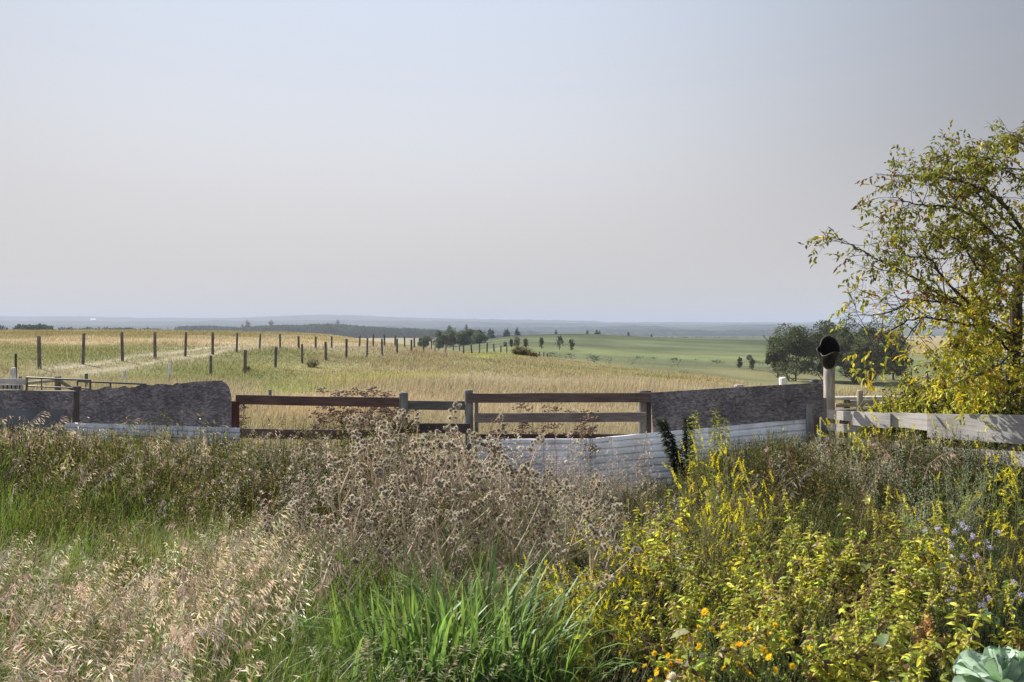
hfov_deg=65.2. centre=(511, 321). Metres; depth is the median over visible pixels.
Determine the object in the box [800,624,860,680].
hemp nettle
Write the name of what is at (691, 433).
leafy weed
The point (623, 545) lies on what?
hemp nettle
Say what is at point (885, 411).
sweet clover
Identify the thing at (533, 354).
bush
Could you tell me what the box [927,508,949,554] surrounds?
hemp nettle
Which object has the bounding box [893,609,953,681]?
hemp nettle
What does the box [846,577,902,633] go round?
hemp nettle
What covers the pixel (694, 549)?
hemp nettle
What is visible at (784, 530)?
hemp nettle
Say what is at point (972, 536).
lilac flower
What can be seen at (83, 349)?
fence post
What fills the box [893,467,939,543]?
wormwood
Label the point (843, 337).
poplar tree
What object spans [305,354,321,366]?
bush
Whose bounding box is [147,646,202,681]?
wormwood
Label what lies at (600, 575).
hemp nettle
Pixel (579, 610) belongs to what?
sweet clover
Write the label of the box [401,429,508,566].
burdock
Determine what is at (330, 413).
dead tansy
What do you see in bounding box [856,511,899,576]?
hemp nettle
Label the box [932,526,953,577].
lilac flower
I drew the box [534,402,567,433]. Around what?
dead tansy
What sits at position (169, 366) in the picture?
post
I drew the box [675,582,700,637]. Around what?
hemp nettle
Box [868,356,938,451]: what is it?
shrub
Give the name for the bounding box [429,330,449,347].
broadleaf tree
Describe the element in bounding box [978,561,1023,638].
hemp nettle
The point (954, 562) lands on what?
hemp nettle
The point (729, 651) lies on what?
hemp nettle
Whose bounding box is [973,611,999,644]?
leaf plant
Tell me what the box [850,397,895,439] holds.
shrub
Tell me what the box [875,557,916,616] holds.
hemp nettle
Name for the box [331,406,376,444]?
dead tansy
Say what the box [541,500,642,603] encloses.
burdock
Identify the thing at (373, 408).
dead tansy
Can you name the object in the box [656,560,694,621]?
hemp nettle
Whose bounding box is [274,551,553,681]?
grass clump
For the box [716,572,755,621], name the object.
hemp nettle
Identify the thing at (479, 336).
broadleaf tree
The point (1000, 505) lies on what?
sweet clover
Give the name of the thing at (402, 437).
burdock
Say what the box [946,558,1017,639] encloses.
sweet clover
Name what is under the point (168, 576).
grass
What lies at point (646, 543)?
hemp nettle
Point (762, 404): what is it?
panel fence
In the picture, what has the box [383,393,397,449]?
dead tansy
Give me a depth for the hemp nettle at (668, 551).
7.30 m
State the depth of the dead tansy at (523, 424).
12.28 m
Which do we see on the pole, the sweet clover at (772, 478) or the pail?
the pail
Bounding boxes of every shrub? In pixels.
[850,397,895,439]
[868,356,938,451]
[890,362,1000,463]
[906,322,1023,487]
[980,355,1023,476]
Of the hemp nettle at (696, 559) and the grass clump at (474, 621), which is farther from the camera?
the hemp nettle at (696, 559)
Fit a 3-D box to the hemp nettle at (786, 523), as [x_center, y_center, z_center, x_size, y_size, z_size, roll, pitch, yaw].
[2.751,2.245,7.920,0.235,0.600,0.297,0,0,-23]
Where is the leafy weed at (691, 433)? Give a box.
[686,411,702,499]
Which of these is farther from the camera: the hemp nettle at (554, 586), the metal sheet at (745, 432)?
the metal sheet at (745, 432)
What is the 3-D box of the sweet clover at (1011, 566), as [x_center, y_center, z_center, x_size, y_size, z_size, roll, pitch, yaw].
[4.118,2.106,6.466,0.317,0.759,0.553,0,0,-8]
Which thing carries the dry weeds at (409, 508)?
on the ground at (696, 352)
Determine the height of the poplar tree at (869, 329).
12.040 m
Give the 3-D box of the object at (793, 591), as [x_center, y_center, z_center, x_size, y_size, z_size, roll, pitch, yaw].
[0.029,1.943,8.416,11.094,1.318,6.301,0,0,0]
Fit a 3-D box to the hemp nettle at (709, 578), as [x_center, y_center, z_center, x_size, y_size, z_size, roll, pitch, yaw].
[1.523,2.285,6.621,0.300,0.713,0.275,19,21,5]
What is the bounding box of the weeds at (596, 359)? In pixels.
[531,349,766,367]
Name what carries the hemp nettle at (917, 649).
on the ground at (696, 352)
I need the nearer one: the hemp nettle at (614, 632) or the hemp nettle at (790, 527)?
the hemp nettle at (614, 632)
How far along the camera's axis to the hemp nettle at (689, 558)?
6.78 m
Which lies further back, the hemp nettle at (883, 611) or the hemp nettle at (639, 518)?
the hemp nettle at (639, 518)
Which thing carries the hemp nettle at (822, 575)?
on the ground at (696, 352)
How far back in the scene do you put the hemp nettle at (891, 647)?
4.98 m
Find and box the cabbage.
[952,644,1023,681]
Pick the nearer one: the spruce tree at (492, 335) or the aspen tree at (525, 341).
the aspen tree at (525, 341)
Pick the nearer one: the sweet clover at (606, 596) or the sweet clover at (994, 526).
the sweet clover at (606, 596)
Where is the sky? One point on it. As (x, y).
(571, 160)
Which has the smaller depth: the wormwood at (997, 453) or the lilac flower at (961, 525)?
the lilac flower at (961, 525)
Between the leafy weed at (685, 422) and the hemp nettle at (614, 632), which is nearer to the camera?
the hemp nettle at (614, 632)
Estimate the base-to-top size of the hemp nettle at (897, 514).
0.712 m
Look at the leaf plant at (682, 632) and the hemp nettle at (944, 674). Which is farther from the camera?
the leaf plant at (682, 632)
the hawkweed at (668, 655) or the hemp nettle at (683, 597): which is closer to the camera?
the hawkweed at (668, 655)
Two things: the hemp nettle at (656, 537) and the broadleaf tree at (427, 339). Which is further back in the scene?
the broadleaf tree at (427, 339)
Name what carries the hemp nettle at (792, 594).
on the ground at (696, 352)
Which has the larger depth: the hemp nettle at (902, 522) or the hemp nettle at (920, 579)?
the hemp nettle at (902, 522)
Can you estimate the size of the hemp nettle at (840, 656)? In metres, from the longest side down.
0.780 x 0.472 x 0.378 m
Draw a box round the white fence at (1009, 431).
[827,410,1023,503]
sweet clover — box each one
[504,555,549,630]
[514,563,571,637]
[537,561,580,650]
[544,582,577,654]
[552,585,601,663]
[552,599,588,649]
[557,570,607,618]
[560,560,615,656]
[563,609,606,664]
[567,501,599,564]
[573,597,608,663]
[575,565,604,652]
[583,584,630,680]
[584,637,613,681]
[586,534,637,607]
[591,562,623,648]
[604,539,662,607]
[608,569,651,627]
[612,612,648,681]
[614,562,661,638]
[624,600,673,672]
[662,434,715,522]
[672,468,712,556]
[679,482,744,535]
[679,500,755,593]
[684,443,733,505]
[684,497,742,567]
[686,425,741,495]
[690,457,759,536]
[694,448,752,514]
[695,596,722,649]
[704,481,750,557]
[711,493,767,564]
[712,501,784,566]
[712,513,772,580]
[740,464,780,538]
[813,415,856,471]
[836,396,878,455]
[837,422,882,464]
[858,405,914,453]
[871,393,902,440]
[881,377,924,409]
[893,488,947,562]
[913,524,980,597]
[920,467,1003,537]
[928,411,958,459]
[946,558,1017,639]
[961,507,1022,597]
[971,468,1023,545]
[973,425,1020,487]
[974,441,1023,538]
[993,448,1023,526]
[999,533,1023,607]
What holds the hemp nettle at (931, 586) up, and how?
on the ground at (696, 352)
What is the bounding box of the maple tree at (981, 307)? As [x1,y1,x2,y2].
[797,118,1023,472]
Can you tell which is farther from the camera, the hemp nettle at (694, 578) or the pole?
the pole
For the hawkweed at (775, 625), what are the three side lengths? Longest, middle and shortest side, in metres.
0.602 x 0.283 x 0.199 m
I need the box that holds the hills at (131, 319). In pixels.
[0,314,1009,325]
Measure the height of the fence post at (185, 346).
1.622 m
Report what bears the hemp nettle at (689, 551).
on the ground at (696, 352)
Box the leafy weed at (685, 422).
[678,415,697,489]
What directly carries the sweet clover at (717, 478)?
on the ground at (696, 352)
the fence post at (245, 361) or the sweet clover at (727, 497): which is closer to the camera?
the sweet clover at (727, 497)
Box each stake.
[14,354,16,378]
[806,405,812,449]
[820,398,826,452]
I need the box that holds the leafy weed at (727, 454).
[719,418,732,468]
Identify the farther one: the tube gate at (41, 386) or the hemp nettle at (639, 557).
the tube gate at (41, 386)
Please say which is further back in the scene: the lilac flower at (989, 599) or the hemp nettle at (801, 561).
the hemp nettle at (801, 561)
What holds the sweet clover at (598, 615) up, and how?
on the ground at (696, 352)
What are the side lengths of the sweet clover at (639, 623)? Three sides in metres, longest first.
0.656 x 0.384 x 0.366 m
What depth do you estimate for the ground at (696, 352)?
173.99 m
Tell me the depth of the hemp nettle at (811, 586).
6.13 m
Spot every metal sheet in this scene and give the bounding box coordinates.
[65,423,239,452]
[476,438,595,495]
[596,428,708,502]
[708,419,805,460]
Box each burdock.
[250,492,393,628]
[282,471,400,600]
[288,439,418,592]
[322,414,420,526]
[336,408,442,559]
[350,409,443,561]
[353,437,481,566]
[361,474,468,603]
[387,482,468,600]
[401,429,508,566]
[433,441,535,575]
[443,402,522,561]
[447,453,562,610]
[484,434,567,568]
[501,468,579,574]
[512,472,627,591]
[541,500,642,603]
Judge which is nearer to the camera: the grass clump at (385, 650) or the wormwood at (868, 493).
the grass clump at (385, 650)
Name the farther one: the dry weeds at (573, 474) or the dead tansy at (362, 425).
the dead tansy at (362, 425)
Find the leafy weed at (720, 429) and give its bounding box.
[714,398,725,459]
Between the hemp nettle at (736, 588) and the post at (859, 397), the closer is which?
the hemp nettle at (736, 588)
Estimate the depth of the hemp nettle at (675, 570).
6.80 m
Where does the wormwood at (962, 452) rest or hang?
on the ground at (696, 352)
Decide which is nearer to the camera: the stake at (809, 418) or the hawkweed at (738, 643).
the hawkweed at (738, 643)
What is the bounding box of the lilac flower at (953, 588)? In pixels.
[945,586,957,632]
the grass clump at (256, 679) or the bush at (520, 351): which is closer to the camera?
the grass clump at (256, 679)
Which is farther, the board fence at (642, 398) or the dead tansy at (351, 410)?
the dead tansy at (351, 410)
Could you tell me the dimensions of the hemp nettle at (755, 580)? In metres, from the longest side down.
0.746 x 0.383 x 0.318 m
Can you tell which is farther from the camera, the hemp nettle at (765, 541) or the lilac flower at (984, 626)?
the hemp nettle at (765, 541)
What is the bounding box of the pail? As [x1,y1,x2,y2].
[816,336,840,368]
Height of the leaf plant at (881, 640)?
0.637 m
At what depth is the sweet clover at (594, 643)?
5.69 m
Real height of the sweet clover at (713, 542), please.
0.973 m
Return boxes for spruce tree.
[244,319,250,327]
[489,329,495,338]
[512,327,520,335]
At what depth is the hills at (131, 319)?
6989.54 m
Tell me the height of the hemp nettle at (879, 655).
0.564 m
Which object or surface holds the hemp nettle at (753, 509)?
on the ground at (696, 352)
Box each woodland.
[9,323,53,329]
[55,326,170,329]
[174,323,497,337]
[419,334,934,337]
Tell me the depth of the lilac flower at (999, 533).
6.80 m
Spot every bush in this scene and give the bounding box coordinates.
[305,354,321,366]
[509,344,530,355]
[527,350,540,356]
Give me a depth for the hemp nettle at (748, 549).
7.11 m
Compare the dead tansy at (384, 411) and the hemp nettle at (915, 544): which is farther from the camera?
the dead tansy at (384, 411)
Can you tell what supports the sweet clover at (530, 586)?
on the ground at (696, 352)
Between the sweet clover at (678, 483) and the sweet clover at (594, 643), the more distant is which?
the sweet clover at (678, 483)
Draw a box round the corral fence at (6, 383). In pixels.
[0,379,25,388]
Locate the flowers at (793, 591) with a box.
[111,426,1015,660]
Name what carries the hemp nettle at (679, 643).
on the ground at (696, 352)
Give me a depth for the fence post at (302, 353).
43.88 m
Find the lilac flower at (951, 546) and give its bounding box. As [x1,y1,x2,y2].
[948,543,963,575]
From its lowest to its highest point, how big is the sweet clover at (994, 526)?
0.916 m
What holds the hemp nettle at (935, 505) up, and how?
on the ground at (696, 352)
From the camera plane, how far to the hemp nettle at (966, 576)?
6.51 m
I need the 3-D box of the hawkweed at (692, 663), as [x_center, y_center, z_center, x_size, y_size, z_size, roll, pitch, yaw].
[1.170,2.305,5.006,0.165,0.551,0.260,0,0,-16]
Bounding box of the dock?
[912,614,934,667]
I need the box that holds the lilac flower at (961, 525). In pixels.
[951,521,966,578]
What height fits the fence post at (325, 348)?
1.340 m
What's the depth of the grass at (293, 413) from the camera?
27.62 m
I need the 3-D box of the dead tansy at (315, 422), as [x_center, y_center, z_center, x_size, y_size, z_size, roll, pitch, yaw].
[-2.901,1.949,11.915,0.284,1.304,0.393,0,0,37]
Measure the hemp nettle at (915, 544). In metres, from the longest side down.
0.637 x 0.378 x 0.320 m
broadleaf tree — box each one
[417,335,430,346]
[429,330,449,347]
[442,328,455,346]
[455,329,469,345]
[463,329,475,343]
[469,329,488,343]
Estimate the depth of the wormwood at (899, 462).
9.12 m
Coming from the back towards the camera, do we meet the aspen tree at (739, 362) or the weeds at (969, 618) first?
the aspen tree at (739, 362)
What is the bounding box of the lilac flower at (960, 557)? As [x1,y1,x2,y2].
[959,554,972,591]
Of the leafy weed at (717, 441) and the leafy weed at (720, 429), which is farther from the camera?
the leafy weed at (720, 429)
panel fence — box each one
[0,380,238,441]
[646,382,822,449]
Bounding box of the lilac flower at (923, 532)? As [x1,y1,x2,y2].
[917,528,938,603]
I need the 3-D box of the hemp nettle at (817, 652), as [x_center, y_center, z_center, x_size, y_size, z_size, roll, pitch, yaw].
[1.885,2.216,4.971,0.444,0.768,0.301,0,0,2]
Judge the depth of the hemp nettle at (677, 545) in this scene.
7.58 m
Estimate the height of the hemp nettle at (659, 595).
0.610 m
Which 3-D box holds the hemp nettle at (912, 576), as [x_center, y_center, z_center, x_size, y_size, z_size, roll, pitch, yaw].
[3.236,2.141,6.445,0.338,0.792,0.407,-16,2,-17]
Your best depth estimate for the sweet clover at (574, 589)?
6.20 m
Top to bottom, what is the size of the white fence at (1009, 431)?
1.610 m
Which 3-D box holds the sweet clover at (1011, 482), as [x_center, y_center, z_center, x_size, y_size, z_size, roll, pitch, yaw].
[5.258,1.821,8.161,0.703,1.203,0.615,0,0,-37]
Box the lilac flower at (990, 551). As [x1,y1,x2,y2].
[971,545,994,602]
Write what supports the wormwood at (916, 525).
on the ground at (696, 352)
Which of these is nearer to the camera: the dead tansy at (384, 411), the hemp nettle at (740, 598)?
the hemp nettle at (740, 598)
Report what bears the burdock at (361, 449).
on the ground at (696, 352)
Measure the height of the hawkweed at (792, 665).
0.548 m
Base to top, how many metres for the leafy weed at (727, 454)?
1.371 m
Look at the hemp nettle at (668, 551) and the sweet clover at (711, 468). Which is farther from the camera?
the sweet clover at (711, 468)
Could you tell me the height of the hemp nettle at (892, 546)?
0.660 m
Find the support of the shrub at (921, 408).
on the ground at (696, 352)
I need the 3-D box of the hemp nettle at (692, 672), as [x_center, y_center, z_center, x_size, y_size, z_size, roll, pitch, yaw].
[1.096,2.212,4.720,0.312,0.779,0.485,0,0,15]
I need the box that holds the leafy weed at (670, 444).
[654,417,687,488]
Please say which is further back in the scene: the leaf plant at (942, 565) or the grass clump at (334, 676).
the leaf plant at (942, 565)
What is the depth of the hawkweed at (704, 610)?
5.27 m
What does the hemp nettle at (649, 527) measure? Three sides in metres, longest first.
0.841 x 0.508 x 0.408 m
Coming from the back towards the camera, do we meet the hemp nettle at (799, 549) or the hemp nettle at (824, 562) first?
the hemp nettle at (799, 549)
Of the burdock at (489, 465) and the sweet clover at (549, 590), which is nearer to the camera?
the sweet clover at (549, 590)
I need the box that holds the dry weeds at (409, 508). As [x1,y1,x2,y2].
[144,427,985,629]
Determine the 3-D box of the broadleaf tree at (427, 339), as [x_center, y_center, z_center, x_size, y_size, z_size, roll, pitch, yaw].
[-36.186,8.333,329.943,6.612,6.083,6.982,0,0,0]
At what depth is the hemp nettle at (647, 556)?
7.55 m
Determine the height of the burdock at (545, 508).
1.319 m
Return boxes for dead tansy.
[239,404,251,427]
[297,429,321,457]
[308,410,327,445]
[313,387,345,447]
[323,393,352,447]
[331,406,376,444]
[335,387,369,428]
[349,394,374,429]
[359,386,380,448]
[365,386,396,426]
[370,393,390,456]
[382,407,419,448]
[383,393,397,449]
[390,407,413,445]
[420,433,434,467]
[445,432,462,469]
[477,419,509,453]
[511,403,548,433]
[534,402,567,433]
[564,409,593,433]
[573,410,600,488]
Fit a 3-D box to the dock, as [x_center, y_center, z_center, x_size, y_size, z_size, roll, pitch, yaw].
[2.663,2.236,5.250,0.210,0.646,0.112,0,0,0]
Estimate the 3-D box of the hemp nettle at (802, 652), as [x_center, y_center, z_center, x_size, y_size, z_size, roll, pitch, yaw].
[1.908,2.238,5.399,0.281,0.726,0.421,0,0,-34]
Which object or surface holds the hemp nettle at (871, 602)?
on the ground at (696, 352)
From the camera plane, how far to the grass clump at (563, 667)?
5.08 m
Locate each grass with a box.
[0,328,950,394]
[0,361,1020,471]
[0,411,281,478]
[0,412,1016,681]
[0,426,1021,546]
[0,431,359,681]
[245,501,740,681]
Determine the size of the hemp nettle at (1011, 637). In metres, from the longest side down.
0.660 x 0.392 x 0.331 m
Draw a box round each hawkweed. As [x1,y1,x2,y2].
[632,663,658,681]
[648,672,669,681]
[651,649,671,680]
[665,658,696,681]
[679,634,704,680]
[682,641,716,681]
[692,658,730,681]
[696,624,743,681]
[701,606,744,681]
[709,636,755,681]
[721,644,752,681]
[730,667,754,681]
[742,622,781,677]
[753,662,797,681]
[760,644,780,681]
[773,637,814,681]
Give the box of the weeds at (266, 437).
[108,407,474,503]
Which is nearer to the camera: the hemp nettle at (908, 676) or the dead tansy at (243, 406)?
the hemp nettle at (908, 676)
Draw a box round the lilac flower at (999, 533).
[983,530,1006,590]
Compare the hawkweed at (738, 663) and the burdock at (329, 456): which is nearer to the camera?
the hawkweed at (738, 663)
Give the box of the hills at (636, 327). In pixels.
[1,324,1023,332]
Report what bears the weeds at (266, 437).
on the ground at (696, 352)
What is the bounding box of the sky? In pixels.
[0,0,1023,322]
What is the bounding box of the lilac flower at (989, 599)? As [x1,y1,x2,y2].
[977,596,990,650]
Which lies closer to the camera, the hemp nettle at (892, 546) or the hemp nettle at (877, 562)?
the hemp nettle at (877, 562)
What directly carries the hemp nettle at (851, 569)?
on the ground at (696, 352)
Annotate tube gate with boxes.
[26,377,90,389]
[77,381,145,386]
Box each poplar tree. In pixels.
[763,323,819,380]
[764,336,789,377]
[799,319,846,380]
[826,317,916,382]
[836,335,888,383]
[850,320,905,376]
[880,329,913,379]
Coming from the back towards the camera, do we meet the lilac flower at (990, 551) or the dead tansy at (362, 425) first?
the dead tansy at (362, 425)
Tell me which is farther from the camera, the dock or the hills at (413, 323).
the hills at (413, 323)
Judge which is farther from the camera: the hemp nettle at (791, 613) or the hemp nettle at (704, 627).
the hemp nettle at (791, 613)
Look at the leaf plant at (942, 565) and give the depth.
6.26 m
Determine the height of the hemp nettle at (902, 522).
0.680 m
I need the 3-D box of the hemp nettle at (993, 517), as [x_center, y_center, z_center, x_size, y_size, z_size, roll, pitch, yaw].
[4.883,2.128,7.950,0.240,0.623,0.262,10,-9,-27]
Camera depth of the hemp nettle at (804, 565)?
6.54 m
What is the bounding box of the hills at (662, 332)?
[8,328,1023,335]
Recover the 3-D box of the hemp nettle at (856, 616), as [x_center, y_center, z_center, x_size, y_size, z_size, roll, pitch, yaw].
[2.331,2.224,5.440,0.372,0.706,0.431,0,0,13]
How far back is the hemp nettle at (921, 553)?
6.98 m
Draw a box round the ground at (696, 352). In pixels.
[0,330,1023,681]
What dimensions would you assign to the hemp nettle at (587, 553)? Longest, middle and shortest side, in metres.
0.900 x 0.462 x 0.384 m
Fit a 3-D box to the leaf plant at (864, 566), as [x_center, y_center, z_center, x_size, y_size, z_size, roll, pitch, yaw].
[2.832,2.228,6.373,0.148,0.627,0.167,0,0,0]
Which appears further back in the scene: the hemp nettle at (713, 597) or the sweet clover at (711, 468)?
the sweet clover at (711, 468)
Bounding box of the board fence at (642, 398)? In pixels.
[236,390,650,472]
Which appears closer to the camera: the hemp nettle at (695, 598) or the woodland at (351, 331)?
the hemp nettle at (695, 598)
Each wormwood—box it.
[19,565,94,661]
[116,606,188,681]
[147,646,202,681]
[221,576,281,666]
[818,444,862,486]
[833,453,879,529]
[868,443,915,507]
[885,490,946,571]
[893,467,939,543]
[901,423,947,468]
[936,435,983,491]
[937,441,1006,523]
[945,471,994,549]
[974,431,1020,498]
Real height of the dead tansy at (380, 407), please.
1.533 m
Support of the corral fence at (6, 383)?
on the ground at (696, 352)
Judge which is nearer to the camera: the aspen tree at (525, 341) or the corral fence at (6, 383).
the corral fence at (6, 383)
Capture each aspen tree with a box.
[513,336,520,347]
[523,338,528,347]
[538,336,543,348]
[555,335,563,349]
[569,339,574,349]
[737,356,742,367]
[748,358,754,369]
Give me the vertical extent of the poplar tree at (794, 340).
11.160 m
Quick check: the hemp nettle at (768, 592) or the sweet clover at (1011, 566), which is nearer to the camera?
the hemp nettle at (768, 592)
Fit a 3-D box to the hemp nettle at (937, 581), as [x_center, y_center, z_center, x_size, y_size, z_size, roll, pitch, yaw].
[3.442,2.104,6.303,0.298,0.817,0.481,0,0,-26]
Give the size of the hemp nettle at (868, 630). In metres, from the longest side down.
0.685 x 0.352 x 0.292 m
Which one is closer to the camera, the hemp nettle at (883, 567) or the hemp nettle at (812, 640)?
the hemp nettle at (812, 640)
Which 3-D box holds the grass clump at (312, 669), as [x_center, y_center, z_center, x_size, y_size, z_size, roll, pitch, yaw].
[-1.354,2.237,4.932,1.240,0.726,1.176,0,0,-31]
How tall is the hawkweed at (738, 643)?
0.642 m
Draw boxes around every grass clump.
[147,600,328,681]
[211,622,370,681]
[254,565,519,681]
[261,651,415,681]
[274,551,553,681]
[335,528,612,681]
[342,612,590,681]
[375,577,644,681]
[461,637,617,681]
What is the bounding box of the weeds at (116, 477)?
[0,417,1023,681]
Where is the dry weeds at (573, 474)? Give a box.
[390,431,659,537]
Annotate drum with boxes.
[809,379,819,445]
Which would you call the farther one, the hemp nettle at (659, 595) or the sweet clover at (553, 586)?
the hemp nettle at (659, 595)
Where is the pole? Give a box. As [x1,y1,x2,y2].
[823,366,834,451]
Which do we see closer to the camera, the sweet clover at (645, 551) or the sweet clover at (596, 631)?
the sweet clover at (596, 631)
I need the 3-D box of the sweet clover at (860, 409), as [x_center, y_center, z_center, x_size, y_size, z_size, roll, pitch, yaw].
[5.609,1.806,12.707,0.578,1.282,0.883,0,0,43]
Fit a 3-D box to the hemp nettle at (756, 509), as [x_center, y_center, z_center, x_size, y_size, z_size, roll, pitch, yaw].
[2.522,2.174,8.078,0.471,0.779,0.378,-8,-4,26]
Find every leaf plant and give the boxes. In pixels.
[650,563,667,576]
[670,628,693,641]
[860,562,877,571]
[871,634,891,660]
[926,562,946,572]
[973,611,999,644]
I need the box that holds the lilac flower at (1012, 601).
[1003,579,1023,642]
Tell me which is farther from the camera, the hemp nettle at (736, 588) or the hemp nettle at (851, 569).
the hemp nettle at (851, 569)
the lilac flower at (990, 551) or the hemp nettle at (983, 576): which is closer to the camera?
the hemp nettle at (983, 576)
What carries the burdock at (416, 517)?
on the ground at (696, 352)
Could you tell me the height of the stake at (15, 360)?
1.663 m
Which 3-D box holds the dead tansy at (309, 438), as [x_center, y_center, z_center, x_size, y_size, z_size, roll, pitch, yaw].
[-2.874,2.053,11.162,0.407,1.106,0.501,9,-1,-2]
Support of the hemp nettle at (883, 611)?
on the ground at (696, 352)
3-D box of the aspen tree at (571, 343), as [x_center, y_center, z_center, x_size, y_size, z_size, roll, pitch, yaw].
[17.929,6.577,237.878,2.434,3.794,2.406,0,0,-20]
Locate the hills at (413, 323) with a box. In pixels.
[0,320,1006,327]
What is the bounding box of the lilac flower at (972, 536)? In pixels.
[959,525,975,574]
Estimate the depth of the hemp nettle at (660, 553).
6.97 m
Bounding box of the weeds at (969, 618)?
[497,424,1023,681]
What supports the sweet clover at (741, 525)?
on the ground at (696, 352)
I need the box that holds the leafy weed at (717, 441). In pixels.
[707,410,722,486]
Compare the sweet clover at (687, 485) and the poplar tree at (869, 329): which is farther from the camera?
the poplar tree at (869, 329)
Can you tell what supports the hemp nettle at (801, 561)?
on the ground at (696, 352)
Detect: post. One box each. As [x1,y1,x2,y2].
[11,367,16,389]
[23,376,71,389]
[37,336,41,368]
[81,333,84,363]
[120,332,123,360]
[153,332,156,358]
[168,363,170,379]
[184,332,186,355]
[209,355,211,375]
[211,332,213,354]
[236,333,237,351]
[243,350,246,372]
[274,347,276,367]
[301,344,302,362]
[324,342,326,359]
[345,339,347,357]
[366,338,367,356]
[381,338,382,354]
[779,377,786,384]
[857,390,863,438]
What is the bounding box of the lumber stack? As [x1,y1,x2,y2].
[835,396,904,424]
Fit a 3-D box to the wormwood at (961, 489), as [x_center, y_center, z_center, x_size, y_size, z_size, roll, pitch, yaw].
[5.003,1.861,8.720,0.429,1.094,0.666,0,0,-45]
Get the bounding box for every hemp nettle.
[534,573,570,641]
[537,571,569,614]
[557,580,602,660]
[557,599,598,681]
[561,533,582,585]
[565,581,603,644]
[576,519,622,585]
[578,553,624,616]
[579,505,601,559]
[583,544,628,621]
[604,523,649,568]
[604,529,632,594]
[606,593,660,670]
[611,598,654,680]
[617,553,653,597]
[623,506,655,545]
[624,522,671,608]
[624,554,668,614]
[627,517,688,572]
[628,501,674,553]
[636,531,669,565]
[636,555,671,617]
[642,560,668,619]
[644,597,707,679]
[644,600,680,671]
[646,517,675,550]
[647,550,682,581]
[650,613,709,681]
[651,569,692,634]
[653,489,675,533]
[656,542,704,598]
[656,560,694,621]
[659,572,706,656]
[663,551,692,593]
[665,602,711,651]
[667,558,722,647]
[667,625,714,681]
[668,535,684,556]
[669,548,705,591]
[672,497,696,562]
[673,540,718,575]
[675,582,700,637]
[675,639,714,681]
[676,541,712,582]
[679,565,724,602]
[681,607,734,678]
[687,568,718,616]
[690,539,719,584]
[690,581,722,616]
[700,575,737,617]
[706,582,750,645]
[709,533,773,595]
[709,615,780,681]
[710,648,722,681]
[712,587,772,650]
[715,608,761,681]
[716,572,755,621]
[716,594,742,625]
[717,602,742,643]
[719,553,778,618]
[726,540,762,591]
[729,592,797,668]
[731,569,773,625]
[734,499,782,552]
[736,576,803,663]
[736,604,779,666]
[738,496,773,527]
[738,539,768,575]
[739,574,775,624]
[740,581,795,631]
[741,553,789,601]
[742,606,784,677]
[744,548,798,613]
[749,516,769,544]
[752,587,811,639]
[754,585,786,632]
[756,535,795,582]
[762,489,808,534]
[763,516,813,558]
[765,529,806,582]
[768,527,812,566]
[770,498,804,530]
[771,534,813,586]
[775,594,824,681]
[776,554,824,603]
[776,593,815,642]
[780,521,805,542]
[781,623,853,681]
[782,525,801,549]
[782,558,843,650]
[783,562,836,617]
[783,578,831,639]
[784,623,844,681]
[786,531,851,617]
[787,554,841,593]
[789,594,841,656]
[791,522,829,555]
[793,536,851,597]
[796,529,854,617]
[800,619,877,681]
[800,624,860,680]
[803,539,837,612]
[803,556,834,598]
[821,502,887,575]
[824,552,879,611]
[824,615,878,681]
[829,599,887,653]
[831,542,885,604]
[835,574,888,625]
[836,623,893,681]
[837,588,891,634]
[839,572,886,630]
[842,552,893,593]
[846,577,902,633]
[849,621,872,669]
[851,576,909,648]
[853,499,873,538]
[855,570,920,652]
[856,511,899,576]
[856,615,942,681]
[857,575,893,599]
[860,553,886,597]
[860,649,901,681]
[862,486,917,532]
[864,508,901,546]
[868,622,925,671]
[872,586,915,619]
[872,641,929,681]
[872,662,924,681]
[874,510,922,571]
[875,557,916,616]
[876,502,922,547]
[877,495,910,538]
[878,535,907,584]
[879,575,923,645]
[885,528,952,594]
[885,585,941,674]
[886,539,928,610]
[888,629,927,669]
[891,574,942,632]
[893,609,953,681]
[897,500,927,548]
[897,538,930,568]
[898,651,917,681]
[906,536,965,603]
[907,535,932,575]
[915,536,981,604]
[917,501,956,548]
[920,493,951,523]
[922,555,976,640]
[923,536,974,589]
[923,602,993,680]
[926,575,974,626]
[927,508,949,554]
[933,557,961,586]
[933,574,985,646]
[934,524,965,569]
[940,670,949,681]
[949,494,979,538]
[951,565,989,617]
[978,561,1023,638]
[985,593,1023,650]
[988,506,1019,544]
[1008,626,1023,650]
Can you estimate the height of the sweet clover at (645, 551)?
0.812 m
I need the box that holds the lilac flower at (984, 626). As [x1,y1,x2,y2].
[978,602,989,646]
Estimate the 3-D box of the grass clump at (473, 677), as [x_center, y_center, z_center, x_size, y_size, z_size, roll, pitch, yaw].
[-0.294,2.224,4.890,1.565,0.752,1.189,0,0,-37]

